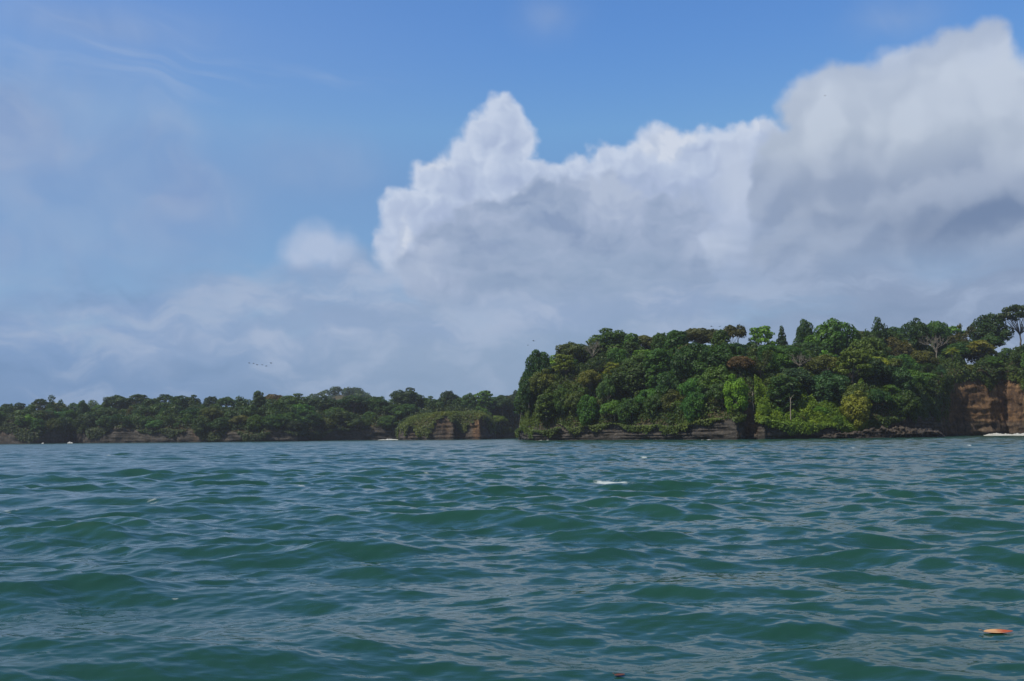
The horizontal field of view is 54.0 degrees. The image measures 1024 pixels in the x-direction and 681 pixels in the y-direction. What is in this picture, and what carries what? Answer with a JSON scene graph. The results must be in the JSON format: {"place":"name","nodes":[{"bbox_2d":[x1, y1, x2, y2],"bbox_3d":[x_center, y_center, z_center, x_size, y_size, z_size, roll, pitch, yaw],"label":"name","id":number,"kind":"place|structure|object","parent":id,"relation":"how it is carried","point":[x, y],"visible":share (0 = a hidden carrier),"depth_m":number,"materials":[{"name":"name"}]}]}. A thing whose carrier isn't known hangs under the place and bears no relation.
{"place":"outdoors","nodes":[
{"label":"outdoors","id":0,"kind":"place"},
{"bbox_2d":[0,412,519,443],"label":"shore","id":1,"kind":"structure","parent":0,"point":[132,435],"depth_m":641.16,"materials":[{"name":"stone"}]},
{"bbox_2d":[39,395,65,411],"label":"feathery tree","id":2,"kind":"object","parent":1,"relation":"on","point":[50,405],"visible":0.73,"depth_m":703.37,"materials":[{"name":"green plant"}]},
{"bbox_2d":[95,415,118,426],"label":"domed tree","id":3,"kind":"object","parent":1,"relation":"on","point":[101,421],"visible":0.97,"depth_m":642.27,"materials":[{"name":"green plant"}]},
{"bbox_2d":[102,394,132,407],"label":"spreading tree","id":4,"kind":"object","parent":1,"relation":"on","point":[116,400],"visible":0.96,"depth_m":699.70,"materials":[{"name":"green plant"}]},
{"bbox_2d":[191,416,211,432],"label":"domed tree","id":5,"kind":"object","parent":1,"relation":"on","point":[201,422],"visible":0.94,"depth_m":605.86,"materials":[{"name":"green plant"}]},
{"bbox_2d":[198,406,223,420],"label":"domed tree","id":6,"kind":"object","parent":1,"relation":"on","point":[212,413],"visible":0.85,"depth_m":617.49,"materials":[{"name":"green plant"}]},
{"bbox_2d":[206,417,236,430],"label":"domed tree","id":7,"kind":"object","parent":1,"relation":"on","point":[217,423],"visible":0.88,"depth_m":602.10,"materials":[{"name":"green plant"}]},
{"bbox_2d":[246,414,265,431],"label":"domed tree","id":8,"kind":"object","parent":1,"relation":"on","point":[254,422],"visible":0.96,"depth_m":597.79,"materials":[{"name":"green plant"}]},
{"bbox_2d":[251,390,264,408],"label":"columnar tree","id":9,"kind":"object","parent":1,"relation":"on","point":[258,400],"visible":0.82,"depth_m":630.90,"materials":[{"name":"green plant"}]},
{"bbox_2d":[0,396,519,432],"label":"shore wood","id":10,"kind":"object","parent":1,"relation":"on","point":[241,403],"visible":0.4,"depth_m":649.58,"materials":[{"name":"green plant"}]},
{"bbox_2d":[0,403,520,442],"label":"shore growth","id":11,"kind":"object","parent":1,"relation":"on","point":[21,433],"visible":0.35,"depth_m":642.60,"materials":[{"name":"green plant"}]},
{"bbox_2d":[261,414,289,427],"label":"domed tree","id":12,"kind":"object","parent":1,"relation":"on","point":[269,419],"visible":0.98,"depth_m":598.07,"materials":[{"name":"green plant"}]},
{"bbox_2d":[275,393,311,407],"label":"tree","id":13,"kind":"object","parent":1,"relation":"on","point":[292,400],"visible":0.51,"depth_m":673.60,"materials":[{"name":"green plant"}]},
{"bbox_2d":[303,411,323,426],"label":"domed tree","id":14,"kind":"object","parent":1,"relation":"on","point":[315,418],"visible":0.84,"depth_m":644.49,"materials":[{"name":"green plant"}]},
{"bbox_2d":[311,396,338,410],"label":"domed tree","id":15,"kind":"object","parent":1,"relation":"on","point":[327,402],"visible":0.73,"depth_m":679.74,"materials":[{"name":"green plant"}]},
{"bbox_2d":[328,408,350,423],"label":"domed tree","id":16,"kind":"object","parent":1,"relation":"on","point":[339,416],"visible":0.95,"depth_m":658.47,"materials":[{"name":"green plant"}]},
{"bbox_2d":[337,395,369,413],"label":"spreading tree","id":17,"kind":"object","parent":1,"relation":"on","point":[351,401],"visible":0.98,"depth_m":684.39,"materials":[{"name":"green plant"}]},
{"bbox_2d":[363,396,389,413],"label":"domed tree","id":18,"kind":"object","parent":1,"relation":"on","point":[378,403],"visible":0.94,"depth_m":684.89,"materials":[{"name":"green plant"}]},
{"bbox_2d":[377,416,399,427],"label":"domed tree","id":19,"kind":"object","parent":1,"relation":"on","point":[389,419],"visible":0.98,"depth_m":661.76,"materials":[{"name":"green plant"}]},
{"bbox_2d":[389,404,419,416],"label":"domed tree","id":20,"kind":"object","parent":1,"relation":"on","point":[411,409],"visible":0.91,"depth_m":666.20,"materials":[{"name":"green plant"}]},
{"bbox_2d":[388,387,425,406],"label":"domed tree","id":21,"kind":"object","parent":1,"relation":"on","point":[408,396],"visible":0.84,"depth_m":682.95,"materials":[{"name":"green plant"}]},
{"bbox_2d":[398,412,494,439],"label":"shore bluff","id":22,"kind":"structure","parent":1,"relation":"attached to","point":[444,428],"depth_m":588.44,"materials":[{"name":"stone"}]},
{"bbox_2d":[396,410,495,438],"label":"bluff grass","id":23,"kind":"structure","parent":22,"relation":"on","point":[405,425],"depth_m":591.46,"materials":[{"name":"green plant"}]},
{"bbox_2d":[438,390,458,405],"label":"domed tree","id":24,"kind":"object","parent":1,"relation":"on","point":[451,395],"visible":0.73,"depth_m":689.72,"materials":[{"name":"green plant"}]},
{"bbox_2d":[457,393,476,408],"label":"domed tree","id":25,"kind":"object","parent":1,"relation":"on","point":[468,402],"visible":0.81,"depth_m":684.80,"materials":[{"name":"green plant"}]},
{"bbox_2d":[472,390,496,408],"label":"layered tree","id":26,"kind":"object","parent":1,"relation":"on","point":[484,397],"visible":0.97,"depth_m":686.67,"materials":[{"name":"green plant"}]},
{"bbox_2d":[493,395,512,415],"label":"spreading tree","id":27,"kind":"object","parent":1,"relation":"on","point":[502,401],"visible":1,"depth_m":689.73,"materials":[{"name":"green plant"}]},
{"bbox_2d":[332,395,347,399],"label":"hill","id":28,"kind":"structure","parent":0,"point":[339,397],"depth_m":1197.40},
{"bbox_2d":[306,386,371,399],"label":"distant wood","id":29,"kind":"object","parent":28,"relation":"on","point":[348,391],"visible":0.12,"depth_m":1204.31,"materials":[{"name":"green plant"}]},
{"bbox_2d":[0,435,1023,680],"bbox_3d":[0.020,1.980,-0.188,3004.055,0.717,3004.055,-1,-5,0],"label":"water","id":30,"kind":"structure","parent":0,"point":[738,559],"depth_m":16.14,"materials":[{"name":"liquid"}]},
{"bbox_2d":[0,0,1023,409],"label":"sky","id":31,"kind":"structure","parent":0,"point":[380,198],"materials":[{"name":"blue"}]},
{"bbox_2d":[517,354,1023,440],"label":"headland","id":32,"kind":"structure","parent":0,"point":[978,408],"depth_m":388.72,"materials":[{"name":"stone"}]},
{"bbox_2d":[519,376,537,407],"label":"tree","id":33,"kind":"object","parent":32,"relation":"on","point":[526,393],"visible":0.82,"depth_m":406.21,"materials":[{"name":"green plant"}]},
{"bbox_2d":[523,349,550,377],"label":"domed tree","id":34,"kind":"object","parent":32,"relation":"on","point":[532,365],"visible":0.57,"depth_m":418.99,"materials":[{"name":"green plant"}]},
{"bbox_2d":[528,369,555,394],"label":"domed tree","id":35,"kind":"object","parent":32,"relation":"on","point":[538,383],"visible":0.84,"depth_m":401.88,"materials":[{"name":"green plant"}]},
{"bbox_2d":[533,393,557,421],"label":"columnar tree","id":36,"kind":"object","parent":32,"relation":"on","point":[546,400],"visible":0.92,"depth_m":390.17,"materials":[{"name":"green plant"}]},
{"bbox_2d":[552,384,572,413],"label":"domed tree","id":37,"kind":"object","parent":32,"relation":"on","point":[561,393],"visible":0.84,"depth_m":387.62,"materials":[{"name":"green plant"}]},
{"bbox_2d":[553,354,576,377],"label":"layered tree","id":38,"kind":"object","parent":32,"relation":"on","point":[563,361],"visible":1,"depth_m":403.77,"materials":[{"name":"green plant"}]},
{"bbox_2d":[554,341,588,360],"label":"spreading tree","id":39,"kind":"object","parent":32,"relation":"on","point":[575,350],"visible":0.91,"depth_m":428.44,"materials":[{"name":"green plant"}]},
{"bbox_2d":[564,391,583,417],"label":"spreading tree","id":40,"kind":"object","parent":32,"relation":"on","point":[573,399],"visible":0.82,"depth_m":382.92,"materials":[{"name":"green plant"}]},
{"bbox_2d":[576,394,599,425],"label":"domed tree","id":41,"kind":"object","parent":32,"relation":"on","point":[587,412],"visible":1,"depth_m":377.63,"materials":[{"name":"green plant"}]},
{"bbox_2d":[578,369,602,396],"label":"spreading tree","id":42,"kind":"object","parent":32,"relation":"on","point":[587,377],"visible":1,"depth_m":387.10,"materials":[{"name":"green plant"}]},
{"bbox_2d":[585,356,614,371],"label":"feathery tree","id":43,"kind":"object","parent":32,"relation":"on","point":[594,366],"visible":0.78,"depth_m":397.21,"materials":[{"name":"green plant"}]},
{"bbox_2d":[585,328,626,355],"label":"tree","id":44,"kind":"object","parent":32,"relation":"on","point":[607,340],"visible":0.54,"depth_m":435.63,"materials":[{"name":"green plant"}]},
{"bbox_2d":[596,378,617,399],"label":"tree","id":45,"kind":"object","parent":32,"relation":"on","point":[605,389],"visible":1,"depth_m":376.58,"materials":[{"name":"green plant"}]},
{"bbox_2d":[598,400,620,427],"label":"spreading tree","id":46,"kind":"object","parent":32,"relation":"on","point":[610,407],"visible":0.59,"depth_m":368.83,"materials":[{"name":"green plant"}]},
{"bbox_2d":[604,348,626,364],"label":"domed tree","id":47,"kind":"object","parent":32,"relation":"on","point":[619,355],"visible":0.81,"depth_m":401.90,"materials":[{"name":"green plant"}]},
{"bbox_2d":[609,361,646,394],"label":"domed tree","id":48,"kind":"object","parent":32,"relation":"on","point":[624,378],"visible":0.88,"depth_m":374.49,"materials":[{"name":"green plant"}]},
{"bbox_2d":[613,397,643,423],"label":"domed tree","id":49,"kind":"object","parent":32,"relation":"on","point":[626,409],"visible":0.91,"depth_m":361.42,"materials":[{"name":"green plant"}]},
{"bbox_2d":[634,388,657,402],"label":"spreading tree","id":50,"kind":"object","parent":32,"relation":"on","point":[643,395],"visible":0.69,"depth_m":358.06,"materials":[{"name":"green plant"}]},
{"bbox_2d":[638,335,653,349],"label":"spreading tree","id":51,"kind":"object","parent":32,"relation":"on","point":[646,340],"visible":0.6,"depth_m":435.02,"materials":[{"name":"green plant"}]},
{"bbox_2d":[642,393,665,414],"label":"spreading tree","id":52,"kind":"object","parent":32,"relation":"on","point":[655,398],"visible":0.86,"depth_m":351.22,"materials":[{"name":"green plant"}]},
{"bbox_2d":[641,348,671,387],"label":"columnar tree","id":53,"kind":"object","parent":32,"relation":"on","point":[655,369],"visible":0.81,"depth_m":366.25,"materials":[{"name":"green plant"}]},
{"bbox_2d":[650,332,666,349],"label":"domed tree","id":54,"kind":"object","parent":32,"relation":"on","point":[658,340],"visible":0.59,"depth_m":429.86,"materials":[{"name":"green plant"}]},
{"bbox_2d":[655,370,683,396],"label":"domed tree","id":55,"kind":"object","parent":32,"relation":"on","point":[666,383],"visible":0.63,"depth_m":354.27,"materials":[{"name":"green plant"}]},
{"bbox_2d":[660,389,686,411],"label":"domed tree","id":56,"kind":"object","parent":32,"relation":"on","point":[671,394],"visible":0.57,"depth_m":344.47,"materials":[{"name":"green plant"}]},
{"bbox_2d":[662,330,688,352],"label":"tree","id":57,"kind":"object","parent":32,"relation":"on","point":[672,340],"visible":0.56,"depth_m":390.13,"materials":[{"name":"green plant"}]},
{"bbox_2d":[669,342,713,378],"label":"domed tree","id":58,"kind":"object","parent":32,"relation":"on","point":[686,361],"visible":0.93,"depth_m":351.04,"materials":[{"name":"green plant"}]},
{"bbox_2d":[678,378,706,396],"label":"spreading tree","id":59,"kind":"object","parent":32,"relation":"on","point":[690,384],"visible":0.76,"depth_m":336.24,"materials":[{"name":"green plant"}]},
{"bbox_2d":[679,391,708,422],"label":"domed tree","id":60,"kind":"object","parent":32,"relation":"on","point":[691,402],"visible":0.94,"depth_m":326.23,"materials":[{"name":"green plant"}]},
{"bbox_2d":[684,328,717,343],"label":"spreading tree","id":61,"kind":"object","parent":32,"relation":"on","point":[700,335],"visible":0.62,"depth_m":423.19,"materials":[{"name":"green plant"}]},
{"bbox_2d":[696,365,730,392],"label":"domed tree","id":62,"kind":"object","parent":32,"relation":"on","point":[707,376],"visible":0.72,"depth_m":331.07,"materials":[{"name":"green plant"}]},
{"bbox_2d":[705,382,734,407],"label":"spreading tree","id":63,"kind":"object","parent":32,"relation":"on","point":[716,391],"visible":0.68,"depth_m":321.87,"materials":[{"name":"green plant"}]},
{"bbox_2d":[710,329,730,346],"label":"columnar tree","id":64,"kind":"object","parent":32,"relation":"on","point":[720,336],"visible":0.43,"depth_m":369.91,"materials":[{"name":"green plant"}]},
{"bbox_2d":[702,342,747,370],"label":"domed tree","id":65,"kind":"object","parent":32,"relation":"on","point":[724,353],"visible":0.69,"depth_m":344.96,"materials":[{"name":"green plant"}]},
{"bbox_2d":[723,324,746,343],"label":"vase tree","id":66,"kind":"object","parent":32,"relation":"on","point":[731,330],"visible":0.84,"depth_m":423.29,"materials":[{"name":"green plant"}]},
{"bbox_2d":[723,373,748,411],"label":"domed tree","id":67,"kind":"object","parent":32,"relation":"on","point":[738,387],"visible":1,"depth_m":316.88,"materials":[{"name":"green plant"}]},
{"bbox_2d":[727,355,756,376],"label":"spreading tree","id":68,"kind":"object","parent":32,"relation":"on","point":[740,361],"visible":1,"depth_m":335.48,"materials":[{"name":"brown plant"}]},
{"bbox_2d":[742,348,773,378],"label":"feathery tree","id":69,"kind":"object","parent":32,"relation":"on","point":[768,358],"visible":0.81,"depth_m":337.38,"materials":[{"name":"green plant"}]},
{"bbox_2d":[747,325,777,346],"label":"layered tree","id":70,"kind":"object","parent":32,"relation":"on","point":[758,338],"visible":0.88,"depth_m":423.93,"materials":[{"name":"green plant"}]},
{"bbox_2d":[756,346,779,369],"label":"feathery tree","id":71,"kind":"object","parent":32,"relation":"on","point":[760,355],"visible":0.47,"depth_m":349.75,"materials":[{"name":"green plant"}]},
{"bbox_2d":[514,370,1023,438],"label":"hanging vines","id":72,"kind":"object","parent":32,"relation":"on","point":[927,406],"visible":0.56,"depth_m":382.72,"materials":[{"name":"green plant"}]},
{"bbox_2d":[523,339,1023,424],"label":"undergrowth","id":73,"kind":"object","parent":32,"relation":"on","point":[947,362],"visible":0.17,"depth_m":377.49,"materials":[{"name":"green plant"}]},
{"bbox_2d":[578,344,974,425],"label":"understorey","id":74,"kind":"object","parent":32,"relation":"on","point":[940,358],"visible":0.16,"depth_m":351.28,"materials":[{"name":"green plant"}]},
{"bbox_2d":[767,351,792,371],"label":"domed tree","id":75,"kind":"object","parent":32,"relation":"on","point":[784,359],"visible":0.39,"depth_m":353.48,"materials":[{"name":"green plant"}]},
{"bbox_2d":[766,374,801,411],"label":"tree","id":76,"kind":"object","parent":32,"relation":"on","point":[780,393],"visible":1,"depth_m":320.72,"materials":[{"name":"green plant"}]},
{"bbox_2d":[763,367,814,388],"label":"domed tree","id":77,"kind":"object","parent":32,"relation":"on","point":[805,377],"visible":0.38,"depth_m":335.48,"materials":[{"name":"green plant"}]},
{"bbox_2d":[780,347,811,367],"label":"domed tree","id":78,"kind":"object","parent":32,"relation":"on","point":[795,351],"visible":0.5,"depth_m":362.05,"materials":[{"name":"green plant"}]},
{"bbox_2d":[792,319,813,344],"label":"domed tree","id":79,"kind":"object","parent":32,"relation":"on","point":[803,330],"visible":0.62,"depth_m":430.34,"materials":[{"name":"green plant"}]},
{"bbox_2d":[754,374,868,435],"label":"vine bank","id":80,"kind":"structure","parent":32,"relation":"on","point":[814,422],"depth_m":319.31,"materials":[{"name":"green plant"}]},
{"bbox_2d":[798,342,832,354],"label":"spreading tree","id":81,"kind":"object","parent":32,"relation":"on","point":[816,348],"visible":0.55,"depth_m":416.13,"materials":[{"name":"green plant"}]},
{"bbox_2d":[803,354,842,373],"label":"spreading tree","id":82,"kind":"object","parent":32,"relation":"on","point":[819,363],"visible":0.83,"depth_m":355.94,"materials":[{"name":"green plant"}]},
{"bbox_2d":[807,370,849,402],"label":"domed tree","id":83,"kind":"object","parent":32,"relation":"on","point":[835,388],"visible":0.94,"depth_m":332.44,"materials":[{"name":"green plant"}]},
{"bbox_2d":[804,317,861,355],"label":"domed tree","id":84,"kind":"object","parent":32,"relation":"on","point":[836,339],"visible":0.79,"depth_m":421.66,"materials":[{"name":"green plant"}]},
{"bbox_2d":[833,349,874,384],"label":"layered tree","id":85,"kind":"object","parent":32,"relation":"on","point":[859,358],"visible":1,"depth_m":342.13,"materials":[{"name":"green plant"}]},
{"bbox_2d":[839,390,872,427],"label":"domed tree","id":86,"kind":"object","parent":32,"relation":"on","point":[859,410],"visible":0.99,"depth_m":320.73,"materials":[{"name":"green plant"}]},
{"bbox_2d":[841,382,871,403],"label":"domed tree","id":87,"kind":"object","parent":32,"relation":"on","point":[858,386],"visible":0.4,"depth_m":327.80,"materials":[{"name":"green plant"}]},
{"bbox_2d":[840,337,888,362],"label":"domed tree","id":88,"kind":"object","parent":32,"relation":"on","point":[872,347],"visible":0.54,"depth_m":383.35,"materials":[{"name":"green plant"}]},
{"bbox_2d":[847,358,894,380],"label":"domed tree","id":89,"kind":"object","parent":32,"relation":"on","point":[882,370],"visible":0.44,"depth_m":349.10,"materials":[{"name":"green plant"}]},
{"bbox_2d":[863,317,889,343],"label":"feathery tree","id":90,"kind":"object","parent":32,"relation":"on","point":[877,333],"visible":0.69,"depth_m":440.55,"materials":[{"name":"green plant"}]},
{"bbox_2d":[865,388,892,409],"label":"spreading tree","id":91,"kind":"object","parent":32,"relation":"on","point":[875,395],"visible":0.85,"depth_m":326.30,"materials":[{"name":"green plant"}]},
{"bbox_2d":[820,425,944,438],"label":"rock shelf","id":92,"kind":"object","parent":32,"relation":"on","point":[901,431],"visible":0.67,"depth_m":317.38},
{"bbox_2d":[876,366,916,393],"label":"domed tree","id":93,"kind":"object","parent":32,"relation":"on","point":[905,379],"visible":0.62,"depth_m":351.56,"materials":[{"name":"green plant"}]},
{"bbox_2d":[885,336,913,356],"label":"feathery tree","id":94,"kind":"object","parent":32,"relation":"on","point":[895,346],"visible":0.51,"depth_m":435.15,"materials":[{"name":"green plant"}]},
{"bbox_2d":[894,390,921,424],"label":"domed tree","id":95,"kind":"object","parent":32,"relation":"on","point":[911,407],"visible":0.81,"depth_m":330.44,"materials":[{"name":"green plant"}]},
{"bbox_2d":[900,318,932,350],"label":"domed tree","id":96,"kind":"object","parent":32,"relation":"on","point":[914,331],"visible":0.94,"depth_m":439.26,"materials":[{"name":"green plant"}]},
{"bbox_2d":[908,369,928,392],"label":"domed tree","id":97,"kind":"object","parent":32,"relation":"on","point":[920,378],"visible":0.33,"depth_m":361.65,"materials":[{"name":"green plant"}]},
{"bbox_2d":[910,350,938,367],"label":"domed tree","id":98,"kind":"object","parent":32,"relation":"on","point":[922,356],"visible":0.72,"depth_m":421.57,"materials":[{"name":"green plant"}]},
{"bbox_2d":[925,321,950,351],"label":"spreading tree","id":99,"kind":"object","parent":32,"relation":"on","point":[936,328],"visible":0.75,"depth_m":444.78,"materials":[{"name":"green plant"}]},
{"bbox_2d":[940,343,972,358],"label":"domed tree","id":100,"kind":"object","parent":32,"relation":"on","point":[962,348],"visible":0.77,"depth_m":434.53,"materials":[{"name":"green plant"}]},
{"bbox_2d":[949,323,975,343],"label":"feathery tree","id":101,"kind":"object","parent":32,"relation":"on","point":[954,338],"visible":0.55,"depth_m":452.09,"materials":[{"name":"green plant"}]},
{"bbox_2d":[966,340,997,358],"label":"layered tree","id":102,"kind":"object","parent":32,"relation":"on","point":[978,346],"visible":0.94,"depth_m":431.61,"materials":[{"name":"green plant"}]},
{"bbox_2d":[968,312,1014,346],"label":"domed tree","id":103,"kind":"object","parent":32,"relation":"on","point":[985,324],"visible":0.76,"depth_m":454.26,"materials":[{"name":"green plant"}]},
{"bbox_2d":[980,334,1005,345],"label":"spreading tree","id":104,"kind":"object","parent":32,"relation":"on","point":[994,340],"visible":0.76,"depth_m":446.70,"materials":[{"name":"green plant"}]},
{"bbox_2d":[995,304,1023,345],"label":"umbrella tree","id":105,"kind":"object","parent":32,"relation":"on","point":[1015,311],"visible":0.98,"depth_m":453.19,"materials":[{"name":"green plant"}]},
{"bbox_2d":[1011,344,1023,364],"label":"domed tree","id":106,"kind":"object","parent":32,"relation":"on","point":[1016,356],"visible":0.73,"depth_m":410.94,"materials":[{"name":"green plant"}]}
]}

